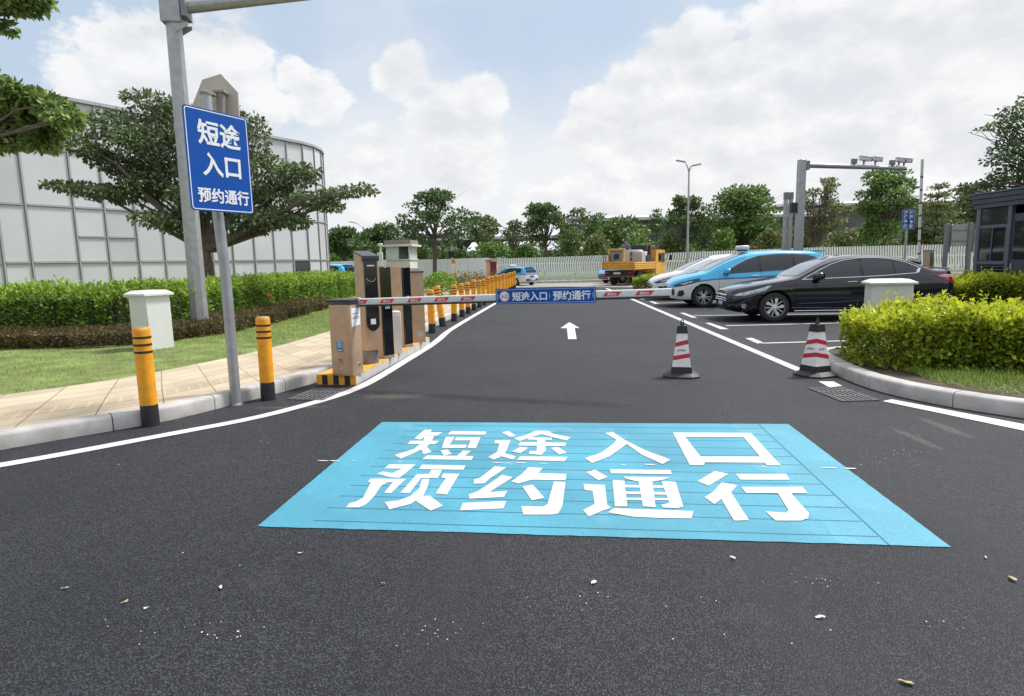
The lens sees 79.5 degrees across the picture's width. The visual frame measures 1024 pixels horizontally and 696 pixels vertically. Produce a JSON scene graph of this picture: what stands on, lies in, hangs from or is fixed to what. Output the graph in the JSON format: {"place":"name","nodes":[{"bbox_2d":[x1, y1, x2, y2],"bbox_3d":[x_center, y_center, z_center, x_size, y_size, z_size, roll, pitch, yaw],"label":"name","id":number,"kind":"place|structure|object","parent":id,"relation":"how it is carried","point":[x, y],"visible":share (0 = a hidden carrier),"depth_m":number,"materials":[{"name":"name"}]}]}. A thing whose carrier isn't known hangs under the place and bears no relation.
{"place":"outdoors","nodes":[
{"label":"outdoors","id":0,"kind":"place"},
{"bbox_2d":[0,287,450,413],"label":"lawn","id":1,"kind":"structure","parent":0,"point":[192,353],"depth_m":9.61,"materials":[{"name":"plant"}]},
{"bbox_2d":[0,0,90,157],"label":"leafy tree","id":2,"kind":"object","parent":1,"relation":"on","point":[38,118],"visible":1,"depth_m":7.23,"materials":[{"name":"green plant"}]},
{"bbox_2d":[123,290,173,349],"bbox_3d":[-6.319,-0.501,10.789,0.560,1.021,0.540,3,9,25],"label":"utility cabinet","id":3,"kind":"object","parent":1,"relation":"on","point":[151,309],"visible":0.75,"depth_m":10.63,"materials":[{"name":"metal"}]},
{"bbox_2d":[0,297,331,349],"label":"brown hedge","id":4,"kind":"object","parent":1,"relation":"on","point":[46,336],"visible":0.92,"depth_m":11.90,"materials":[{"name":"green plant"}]},
{"bbox_2d":[0,268,355,329],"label":"green hedge","id":5,"kind":"object","parent":1,"relation":"on","point":[105,303],"visible":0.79,"depth_m":12.84,"materials":[{"name":"green plant"}]},
{"bbox_2d":[38,86,380,277],"bbox_3d":[-8.298,-4.220,18.144,9.270,6.702,4.068,-1,8,0],"label":"umbrella tree","id":6,"kind":"object","parent":1,"relation":"on","point":[156,183],"visible":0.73,"depth_m":17.56,"materials":[{"name":"green plant"}]},
{"bbox_2d":[158,0,307,319],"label":"gantry pole","id":7,"kind":"object","parent":1,"relation":"on","point":[175,15],"visible":0.88,"depth_m":12.72,"materials":[{"name":"metal"}]},
{"bbox_2d":[423,270,457,295],"bbox_3d":[-2.925,-2.445,24.875,1.534,1.422,1.374,2,9,24],"label":"shrub","id":8,"kind":"object","parent":1,"relation":"on","point":[440,275],"visible":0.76,"depth_m":24.67,"materials":[{"name":"green plant"}]},
{"bbox_2d":[448,269,501,289],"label":"plants","id":9,"kind":"object","parent":1,"relation":"on","point":[459,280],"visible":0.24,"depth_m":34.01,"materials":[{"name":"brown plant"}]},
{"bbox_2d":[0,286,501,429],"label":"pavement","id":10,"kind":"structure","parent":0,"point":[84,400],"depth_m":7.16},
{"bbox_2d":[0,287,1023,695],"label":"road","id":11,"kind":"structure","parent":0,"point":[486,493],"depth_m":3.44,"materials":[{"name":"asphalt"}]},
{"bbox_2d":[132,326,159,426],"bbox_3d":[-3.530,0.300,5.940,0.161,1.015,0.161,-5,9,-23],"label":"bollard","id":12,"kind":"object","parent":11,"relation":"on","point":[145,374],"visible":0.97,"depth_m":5.88,"materials":[{"name":"yellow rubber"}]},
{"bbox_2d":[0,93,330,297],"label":"glass building","id":13,"kind":"structure","parent":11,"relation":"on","point":[45,234],"depth_m":23.38,"materials":[{"name":"grey"}]},
{"bbox_2d":[295,261,308,272],"bbox_3d":[-10.743,-3.590,31.625,0.490,1.780,0.785,-1,8,0],"label":"door panel","id":14,"kind":"structure","parent":13,"relation":"in","point":[302,266],"depth_m":31.54,"materials":[{"name":"grey metal"}]},
{"bbox_2d":[182,74,253,405],"bbox_3d":[-3.017,-1.123,6.551,0.550,3.645,1.086,-4,8,-21],"label":"road sign","id":15,"kind":"object","parent":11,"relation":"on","point":[217,150],"visible":1,"depth_m":6.32,"materials":[{"name":"metal"}]},
{"bbox_2d":[0,285,501,449],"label":"kerb","id":16,"kind":"structure","parent":11,"relation":"on","point":[14,437],"depth_m":5.95,"materials":[{"name":"concrete"}]},
{"bbox_2d":[255,316,275,400],"bbox_3d":[-2.799,0.143,6.992,0.159,1.005,0.159,2,8,21],"label":"bollard","id":17,"kind":"object","parent":11,"relation":"on","point":[265,356],"visible":0.98,"depth_m":6.93,"materials":[{"name":"metal"}]},
{"bbox_2d":[287,388,346,399],"bbox_3d":[-2.289,0.542,7.277,0.440,0.012,0.620,0,8,10],"label":"drain grate","id":18,"kind":"object","parent":11,"relation":"on","point":[317,394],"visible":1,"depth_m":7.26,"materials":[{"name":"black"}]},
{"bbox_2d":[316,337,429,384],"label":"traffic island","id":19,"kind":"structure","parent":11,"relation":"on","point":[327,377],"depth_m":8.29,"materials":[{"name":"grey concrete"}]},
{"bbox_2d":[353,251,381,363],"bbox_3d":[-2.005,-0.565,8.609,0.247,1.576,0.296,-7,10,-38],"label":"payment terminal","id":20,"kind":"object","parent":19,"relation":"on","point":[366,274],"visible":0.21,"depth_m":8.51,"materials":[{"name":"beige metal"}]},
{"bbox_2d":[378,266,394,358],"bbox_3d":[-1.911,-0.528,9.126,0.245,1.356,0.192,6,11,43],"label":"payment terminal","id":21,"kind":"object","parent":19,"relation":"on","point":[387,334],"visible":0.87,"depth_m":9.04,"materials":[{"name":"black metal"}]},
{"bbox_2d":[392,311,402,353],"bbox_3d":[-1.805,-0.250,9.650,0.120,0.657,0.205,-4,8,-20],"label":"control box","id":22,"kind":"object","parent":19,"relation":"on","point":[397,330],"visible":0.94,"depth_m":9.56,"materials":[{"name":"grey"}]},
{"bbox_2d":[394,315,401,350],"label":"door","id":23,"kind":"structure","parent":22,"relation":"in","point":[397,317],"depth_m":9.56,"materials":[{"name":"metal"}]},
{"bbox_2d":[390,267,412,347],"bbox_3d":[-1.873,-0.691,10.346,0.345,1.339,0.202,4,9,32],"label":"payment terminal","id":24,"kind":"object","parent":19,"relation":"on","point":[400,282],"visible":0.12,"depth_m":10.23,"materials":[{"name":"beige metal"}]},
{"bbox_2d":[410,268,425,342],"bbox_3d":[-1.736,-0.759,10.945,0.290,1.304,0.314,-5,9,-28],"label":"payment terminal","id":25,"kind":"object","parent":19,"relation":"on","point":[418,311],"visible":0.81,"depth_m":10.83,"materials":[{"name":"beige metal"}]},
{"bbox_2d":[410,275,424,341],"bbox_3d":[-1.666,-0.692,10.823,0.230,1.162,0.003,-5,9,-28],"label":"door","id":26,"kind":"structure","parent":25,"relation":"in","point":[416,280],"depth_m":10.82,"materials":[{"name":"beige metal"}]},
{"bbox_2d":[326,286,674,375],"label":"barrier gate","id":27,"kind":"structure","parent":19,"relation":"on","point":[345,336],"depth_m":7.48,"materials":[{"name":"beige metal"}]},
{"bbox_2d":[329,307,349,373],"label":"door","id":28,"kind":"structure","parent":27,"relation":"in","point":[337,315],"depth_m":7.69,"materials":[{"name":"beige metal"}]},
{"bbox_2d":[381,231,420,267],"bbox_3d":[-5.309,-4.081,29.781,1.510,3.092,1.750,0,8,6],"label":"guard booth","id":29,"kind":"object","parent":11,"relation":"on","point":[401,253],"visible":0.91,"depth_m":29.08,"materials":[{"name":"metal"}]},
{"bbox_2d":[387,247,397,258],"bbox_3d":[-5.651,-4.485,29.104,0.493,0.570,0.020,0,8,6],"label":"window","id":30,"kind":"structure","parent":29,"relation":"in","point":[391,251],"depth_m":29.09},
{"bbox_2d":[399,247,408,258],"bbox_3d":[-5.108,-4.489,29.048,0.473,0.570,0.020,0,8,6],"label":"window","id":31,"kind":"structure","parent":29,"relation":"in","point":[403,251],"depth_m":29.04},
{"bbox_2d":[427,289,435,332],"bbox_3d":[-1.765,-0.778,13.464,0.159,1.001,0.159,-7,10,-34],"label":"bollard","id":32,"kind":"object","parent":11,"relation":"on","point":[431,318],"visible":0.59,"depth_m":13.41,"materials":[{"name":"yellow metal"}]},
{"bbox_2d":[433,285,445,326],"bbox_3d":[-1.738,-0.987,14.851,0.165,1.042,0.165,-8,8,1],"label":"bollard","id":33,"kind":"object","parent":11,"relation":"on","point":[440,309],"visible":0.88,"depth_m":14.80,"materials":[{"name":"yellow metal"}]},
{"bbox_2d":[451,284,456,321],"bbox_3d":[-1.516,-1.153,16.087,0.160,1.012,0.160,3,9,18],"label":"bollard","id":34,"kind":"object","parent":11,"relation":"on","point":[453,306],"visible":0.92,"depth_m":16.04,"materials":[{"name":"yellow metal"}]},
{"bbox_2d":[458,283,464,316],"bbox_3d":[-1.421,-1.327,17.372,0.158,0.995,0.158,2,9,21],"label":"bollard","id":35,"kind":"object","parent":11,"relation":"on","point":[461,306],"visible":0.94,"depth_m":17.32,"materials":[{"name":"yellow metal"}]},
{"bbox_2d":[464,282,470,313],"bbox_3d":[-1.327,-1.478,18.459,0.157,0.992,0.157,4,11,32],"label":"bollard","id":36,"kind":"object","parent":11,"relation":"on","point":[467,292],"visible":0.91,"depth_m":18.38,"materials":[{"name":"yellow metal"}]},
{"bbox_2d":[471,280,476,310],"bbox_3d":[-1.220,-1.663,19.646,0.164,1.030,0.164,-6,11,-33],"label":"bollard","id":37,"kind":"object","parent":11,"relation":"on","point":[473,292],"visible":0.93,"depth_m":19.56,"materials":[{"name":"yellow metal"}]},
{"bbox_2d":[631,273,657,288],"bbox_3d":[7.460,-3.078,28.895,3.700,1.003,1.720,1,8,13],"label":"hedge","id":38,"kind":"object","parent":11,"relation":"on","point":[642,280],"visible":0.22,"depth_m":28.67,"materials":[{"name":"green plant"}]},
{"bbox_2d":[663,319,699,378],"bbox_3d":[2.181,-0.003,7.909,0.444,0.734,0.444,1,8,15],"label":"traffic cone","id":39,"kind":"object","parent":11,"relation":"on","point":[681,368],"visible":1,"depth_m":7.82,"materials":[{"name":"plastic"}]},
{"bbox_2d":[647,254,731,299],"bbox_3d":[7.548,-2.717,23.285,4.746,1.645,2.181,-1,8,3],"label":"hatchback car","id":40,"kind":"object","parent":11,"relation":"on","point":[658,281],"visible":0.27,"depth_m":22.66,"materials":[{"name":"white paint"}]},
{"bbox_2d":[663,245,826,306],"bbox_3d":[7.395,-2.327,19.686,4.936,1.872,2.268,-1,8,3],"label":"taxi car","id":41,"kind":"object","parent":11,"relation":"on","point":[711,279],"visible":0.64,"depth_m":18.89,"materials":[{"name":"white paint"}]},
{"bbox_2d":[782,192,793,249],"bbox_3d":[12.115,-4.678,27.150,0.380,4.273,0.180,-1,8,0],"label":"twin post","id":42,"kind":"object","parent":11,"relation":"on","point":[786,231],"visible":0.71,"depth_m":26.98,"materials":[{"name":"metal"}]},
{"bbox_2d":[793,318,837,378],"bbox_3d":[3.835,-0.017,7.760,0.444,0.734,0.444,-4,8,-20],"label":"traffic cone","id":43,"kind":"object","parent":11,"relation":"on","point":[815,364],"visible":1,"depth_m":7.69,"materials":[{"name":"plastic"}]},
{"bbox_2d":[715,254,953,321],"bbox_3d":[7.664,-1.497,14.962,5.100,1.519,2.284,0,8,5],"label":"sedan car","id":44,"kind":"object","parent":11,"relation":"on","point":[832,283],"visible":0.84,"depth_m":14.13,"materials":[{"name":"black paint"}]},
{"bbox_2d":[808,387,878,401],"bbox_3d":[3.591,0.497,6.703,0.400,0.012,0.680,-1,8,-2],"label":"drain grate","id":45,"kind":"object","parent":11,"relation":"on","point":[842,394],"visible":1,"depth_m":6.67,"materials":[{"name":"black"}]},
{"bbox_2d":[789,159,905,250],"bbox_3d":[13.718,-4.923,25.086,5.369,5.260,0.398,-3,8,-13],"label":"camera gantry","id":46,"kind":"object","parent":11,"relation":"on","point":[797,207],"visible":0.9,"depth_m":24.43,"materials":[{"name":"grey metal"}]},
{"bbox_2d":[861,278,918,344],"bbox_3d":[6.190,-0.587,10.162,0.691,1.102,0.520,1,8,15],"label":"utility cabinet","id":47,"kind":"object","parent":11,"relation":"on","point":[876,288],"visible":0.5,"depth_m":9.93,"materials":[{"name":"metal"}]},
{"bbox_2d":[901,209,915,259],"bbox_3d":[16.433,-4.085,25.713,0.527,3.315,0.123,-1,8,4],"label":"notice sign","id":48,"kind":"object","parent":11,"relation":"on","point":[908,220],"visible":1,"depth_m":25.50,"materials":[{"name":"metal"}]},
{"bbox_2d":[907,159,924,265],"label":"pole","id":49,"kind":"structure","parent":11,"relation":"on","point":[916,260],"depth_m":23.47,"materials":[{"name":"grey metal"}]},
{"bbox_2d":[827,345,1023,417],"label":"kerb","id":50,"kind":"structure","parent":11,"relation":"on","point":[970,400],"depth_m":6.26,"materials":[{"name":"concrete"}]},
{"bbox_2d":[923,250,934,266],"bbox_3d":[16.781,-3.123,24.860,0.300,1.630,0.310,-5,9,-25],"label":"ticket terminal","id":51,"kind":"object","parent":11,"relation":"on","point":[928,257],"visible":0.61,"depth_m":24.69,"materials":[{"name":"beige metal"}]},
{"bbox_2d":[942,222,974,272],"bbox_3d":[15.632,-3.100,21.621,0.869,2.525,0.185,5,10,37],"label":"notice board","id":52,"kind":"object","parent":11,"relation":"on","point":[963,235],"visible":0.84,"depth_m":21.49,"materials":[{"name":"grey metal"}]},
{"bbox_2d":[969,187,1023,283],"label":"security booth","id":53,"kind":"object","parent":11,"relation":"on","point":[999,243],"visible":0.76,"depth_m":16.80,"materials":[{"name":"metal"}]},
{"bbox_2d":[978,228,993,260],"bbox_3d":[13.322,-2.903,17.308,0.050,0.896,0.472,-1,8,0],"label":"window","id":54,"kind":"structure","parent":53,"relation":"in","point":[986,237],"depth_m":17.30,"materials":[{"name":"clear glass"}]},
{"bbox_2d":[991,227,1006,260],"bbox_3d":[13.323,-2.837,16.837,0.050,0.896,0.482,-1,8,0],"label":"window","id":55,"kind":"structure","parent":53,"relation":"in","point":[999,234],"depth_m":16.85,"materials":[{"name":"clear glass"}]},
{"bbox_2d":[1009,213,1023,283],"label":"door","id":56,"kind":"structure","parent":53,"relation":"in","point":[1016,263],"depth_m":16.24,"materials":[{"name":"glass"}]},
{"bbox_2d":[0,0,1023,229],"label":"sky","id":57,"kind":"structure","parent":0,"point":[592,105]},
{"bbox_2d":[427,275,958,287],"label":"junction road","id":58,"kind":"structure","parent":0,"point":[601,284],"depth_m":38.83,"materials":[{"name":"asphalt"}]},
{"bbox_2d":[330,264,353,271],"bbox_3d":[-12.163,-4.665,39.704,4.746,1.800,2.181,2,9,25],"label":"taxi car","id":59,"kind":"object","parent":58,"relation":"on","point":[344,267],"visible":0.2,"depth_m":38.39,"materials":[{"name":"blue"}]},
{"bbox_2d":[389,187,481,282],"bbox_3d":[-4.964,-7.352,40.677,6.022,6.552,5.412,-1,8,0],"label":"shade tree","id":60,"kind":"object","parent":58,"relation":"on","point":[436,201],"visible":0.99,"depth_m":39.64,"materials":[{"name":"green plant"}]},
{"bbox_2d":[484,258,500,276],"bbox_3d":[-1.157,-4.640,37.456,0.895,1.670,0.550,0,8,12],"label":"display board","id":61,"kind":"object","parent":58,"relation":"on","point":[491,265],"visible":0.63,"depth_m":37.40,"materials":[{"name":"beige metal"}]},
{"bbox_2d":[498,265,537,285],"bbox_3d":[0.061,-4.850,40.876,1.745,1.332,3.797,-8,10,-40],"label":"taxi car","id":62,"kind":"object","parent":58,"relation":"on","point":[529,275],"visible":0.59,"depth_m":39.52,"materials":[{"name":"blue"}]},
{"bbox_2d":[597,269,630,282],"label":"taxi car","id":63,"kind":"object","parent":58,"relation":"on","point":[601,274],"visible":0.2,"depth_m":40.39,"materials":[{"name":"blue"}]},
{"bbox_2d":[602,250,671,284],"bbox_3d":[7.876,-5.054,38.373,2.445,2.100,5.695,4,9,33],"label":"flatbed truck","id":64,"kind":"object","parent":58,"relation":"on","point":[615,271],"visible":0.74,"depth_m":36.68,"materials":[{"name":"yellow metal"}]},
{"bbox_2d":[608,249,629,261],"bbox_3d":[6.415,-5.348,36.859,1.080,1.160,0.980,4,9,33],"label":"generator cabinet","id":65,"kind":"object","parent":64,"relation":"on","point":[617,255],"visible":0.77,"depth_m":36.50,"materials":[{"name":"yellow metal"}]},
{"bbox_2d":[633,252,645,261],"bbox_3d":[7.682,-5.319,37.221,0.600,0.950,0.612,4,9,33],"label":"steel locker","id":66,"kind":"object","parent":64,"relation":"on","point":[639,256],"visible":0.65,"depth_m":36.96,"materials":[{"name":"white metal"}]},
{"bbox_2d":[628,244,651,261],"bbox_3d":[7.926,-5.708,38.274,1.470,1.420,0.800,4,9,33],"label":"machine frame","id":67,"kind":"object","parent":64,"relation":"on","point":[645,248],"visible":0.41,"depth_m":37.90,"materials":[{"name":"metal"}]},
{"bbox_2d":[676,160,700,263],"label":"street lamp","id":68,"kind":"object","parent":58,"relation":"on","point":[687,251],"visible":0.96,"depth_m":40.64,"materials":[{"name":"metal"}]},
{"bbox_2d":[426,273,962,285],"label":"kerb","id":69,"kind":"structure","parent":58,"relation":"on","point":[568,281],"depth_m":42.85,"materials":[{"name":"concrete"}]},
{"bbox_2d":[538,264,970,280],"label":"verge","id":70,"kind":"structure","parent":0,"point":[674,269],"depth_m":60.59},
{"bbox_2d":[328,224,360,260],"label":"shade tree","id":71,"kind":"object","parent":70,"relation":"on","point":[339,236],"visible":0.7,"depth_m":60.34,"materials":[{"name":"green plant"}]},
{"bbox_2d":[346,220,403,259],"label":"shade tree","id":72,"kind":"object","parent":70,"relation":"on","point":[367,239],"visible":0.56,"depth_m":56.40,"materials":[{"name":"green plant"}]},
{"bbox_2d":[330,258,488,280],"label":"hoarding","id":73,"kind":"object","parent":70,"relation":"on","point":[471,265],"visible":0.15,"depth_m":44.05,"materials":[{"name":"metal"}]},
{"bbox_2d":[417,243,432,259],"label":"bush","id":74,"kind":"object","parent":70,"relation":"on","point":[422,251],"visible":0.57,"depth_m":59.18,"materials":[{"name":"green plant"}]},
{"bbox_2d":[437,249,467,258],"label":"bush","id":75,"kind":"object","parent":70,"relation":"on","point":[459,254],"visible":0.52,"depth_m":56.83,"materials":[{"name":"green plant"}]},
{"bbox_2d":[459,214,502,257],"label":"shade tree","id":76,"kind":"object","parent":70,"relation":"on","point":[484,225],"visible":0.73,"depth_m":54.72,"materials":[{"name":"green plant"}]},
{"bbox_2d":[475,240,513,265],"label":"bush","id":77,"kind":"object","parent":70,"relation":"on","point":[494,249],"visible":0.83,"depth_m":52.81,"materials":[{"name":"green plant"}]},
{"bbox_2d":[500,222,532,266],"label":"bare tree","id":78,"kind":"object","parent":70,"relation":"on","point":[513,240],"visible":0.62,"depth_m":56.94,"materials":[{"name":"green plant"}]},
{"bbox_2d":[512,243,537,266],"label":"bush","id":79,"kind":"object","parent":70,"relation":"on","point":[522,251],"visible":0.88,"depth_m":52.21,"materials":[{"name":"green plant"}]},
{"bbox_2d":[506,201,573,275],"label":"shade tree","id":80,"kind":"object","parent":70,"relation":"on","point":[541,217],"visible":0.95,"depth_m":54.31,"materials":[{"name":"green plant"}]},
{"bbox_2d":[554,223,585,264],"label":"bush","id":81,"kind":"object","parent":70,"relation":"on","point":[568,243],"visible":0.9,"depth_m":52.83,"materials":[{"name":"green plant"}]},
{"bbox_2d":[553,207,605,274],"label":"shade tree","id":82,"kind":"object","parent":70,"relation":"on","point":[589,225],"visible":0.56,"depth_m":58.50,"materials":[{"name":"green plant"}]},
{"bbox_2d":[581,232,613,260],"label":"bush","id":83,"kind":"object","parent":70,"relation":"on","point":[599,240],"visible":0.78,"depth_m":51.03,"materials":[{"name":"green plant"}]},
{"bbox_2d":[583,214,652,259],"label":"shade tree","id":84,"kind":"object","parent":70,"relation":"on","point":[611,231],"visible":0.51,"depth_m":63.47,"materials":[{"name":"green plant"}]},
{"bbox_2d":[618,229,653,249],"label":"bush","id":85,"kind":"object","parent":70,"relation":"on","point":[635,241],"visible":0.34,"depth_m":51.97,"materials":[{"name":"green plant"}]},
{"bbox_2d":[644,208,669,249],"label":"conifer tree","id":86,"kind":"object","parent":70,"relation":"on","point":[657,230],"visible":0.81,"depth_m":72.40,"materials":[{"name":"green plant"}]},
{"bbox_2d":[653,231,684,265],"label":"bush","id":87,"kind":"object","parent":70,"relation":"on","point":[667,244],"visible":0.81,"depth_m":50.83,"materials":[{"name":"green plant"}]},
{"bbox_2d":[655,194,718,265],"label":"shade tree","id":88,"kind":"object","parent":70,"relation":"on","point":[679,213],"visible":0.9,"depth_m":50.39,"materials":[{"name":"green plant"}]},
{"bbox_2d":[706,226,735,255],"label":"bush","id":89,"kind":"object","parent":70,"relation":"on","point":[722,238],"visible":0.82,"depth_m":49.02,"materials":[{"name":"green plant"}]},
{"bbox_2d":[491,244,974,279],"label":"boundary fence","id":90,"kind":"object","parent":70,"relation":"on","point":[587,263],"visible":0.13,"depth_m":43.88,"materials":[{"name":"metal"}]},
{"bbox_2d":[697,183,786,251],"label":"shade tree","id":91,"kind":"object","parent":70,"relation":"on","point":[747,225],"visible":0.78,"depth_m":51.65,"materials":[{"name":"green plant"}]},
{"bbox_2d":[747,227,786,251],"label":"bush","id":92,"kind":"object","parent":70,"relation":"on","point":[769,237],"visible":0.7,"depth_m":49.09,"materials":[{"name":"green plant"}]},
{"bbox_2d":[786,223,826,249],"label":"bush","id":93,"kind":"object","parent":70,"relation":"on","point":[805,239],"visible":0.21,"depth_m":50.73,"materials":[{"name":"green plant"}]},
{"bbox_2d":[779,177,861,249],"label":"leafy tree","id":94,"kind":"object","parent":70,"relation":"on","point":[815,236],"visible":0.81,"depth_m":45.59,"materials":[{"name":"green plant"}]},
{"bbox_2d":[815,226,869,255],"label":"bush","id":95,"kind":"object","parent":70,"relation":"on","point":[843,241],"visible":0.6,"depth_m":48.49,"materials":[{"name":"green plant"}]},
{"bbox_2d":[849,223,881,253],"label":"bush","id":96,"kind":"object","parent":70,"relation":"on","point":[860,230],"visible":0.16,"depth_m":51.10,"materials":[{"name":"green plant"}]},
{"bbox_2d":[851,165,919,255],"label":"shade tree","id":97,"kind":"object","parent":70,"relation":"on","point":[885,222],"visible":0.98,"depth_m":45.59,"materials":[{"name":"green plant"}]},
{"bbox_2d":[896,224,935,258],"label":"bush","id":98,"kind":"object","parent":70,"relation":"on","point":[914,235],"visible":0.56,"depth_m":48.98,"materials":[{"name":"green plant"}]},
{"bbox_2d":[909,181,968,246],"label":"layered tree","id":99,"kind":"object","parent":70,"relation":"on","point":[933,214],"visible":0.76,"depth_m":48.61,"materials":[{"name":"green plant"}]},
{"bbox_2d":[939,226,975,267],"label":"bush","id":100,"kind":"object","parent":70,"relation":"on","point":[957,249],"visible":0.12,"depth_m":48.02,"materials":[{"name":"green plant"}]},
{"bbox_2d":[940,181,990,267],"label":"shade tree","id":101,"kind":"object","parent":70,"relation":"on","point":[970,214],"visible":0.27,"depth_m":50.79,"materials":[{"name":"green plant"}]},
{"bbox_2d":[828,347,1023,397],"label":"planting bed","id":102,"kind":"object","parent":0,"point":[897,373],"visible":0.06,"depth_m":6.82,"materials":[{"name":"soil"}]},
{"bbox_2d":[835,289,1023,373],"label":"golden hedge","id":103,"kind":"object","parent":102,"relation":"on","point":[945,331],"visible":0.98,"depth_m":7.26,"materials":[{"name":"green plant"}]},
{"bbox_2d":[903,365,1023,395],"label":"grass","id":104,"kind":"structure","parent":102,"relation":"on","point":[971,377],"depth_m":6.64,"materials":[{"name":"plant"}]},
{"label":"ground","id":105,"kind":"structure","parent":0,"visible":0},
{"bbox_2d":[328,199,974,270],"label":"terminal building","id":106,"kind":"structure","parent":105,"relation":"on","point":[856,220],"depth_m":110.37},
{"bbox_2d":[343,230,975,272],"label":"tree belt","id":107,"kind":"object","parent":105,"relation":"on","point":[696,249],"visible":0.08,"depth_m":80.39,"materials":[{"name":"green plant"}]},
{"label":"planting bed","id":108,"kind":"structure","parent":0,"visible":0},
{"bbox_2d":[941,93,1023,196],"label":"leafy tree","id":109,"kind":"object","parent":108,"relation":"on","point":[1015,142],"visible":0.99,"depth_m":20.40,"materials":[{"name":"green plant"}]},
{"bbox_2d":[952,266,1023,304],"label":"golden hedge","id":110,"kind":"object","parent":108,"relation":"on","point":[992,284],"visible":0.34,"depth_m":15.89,"materials":[{"name":"green plant"}]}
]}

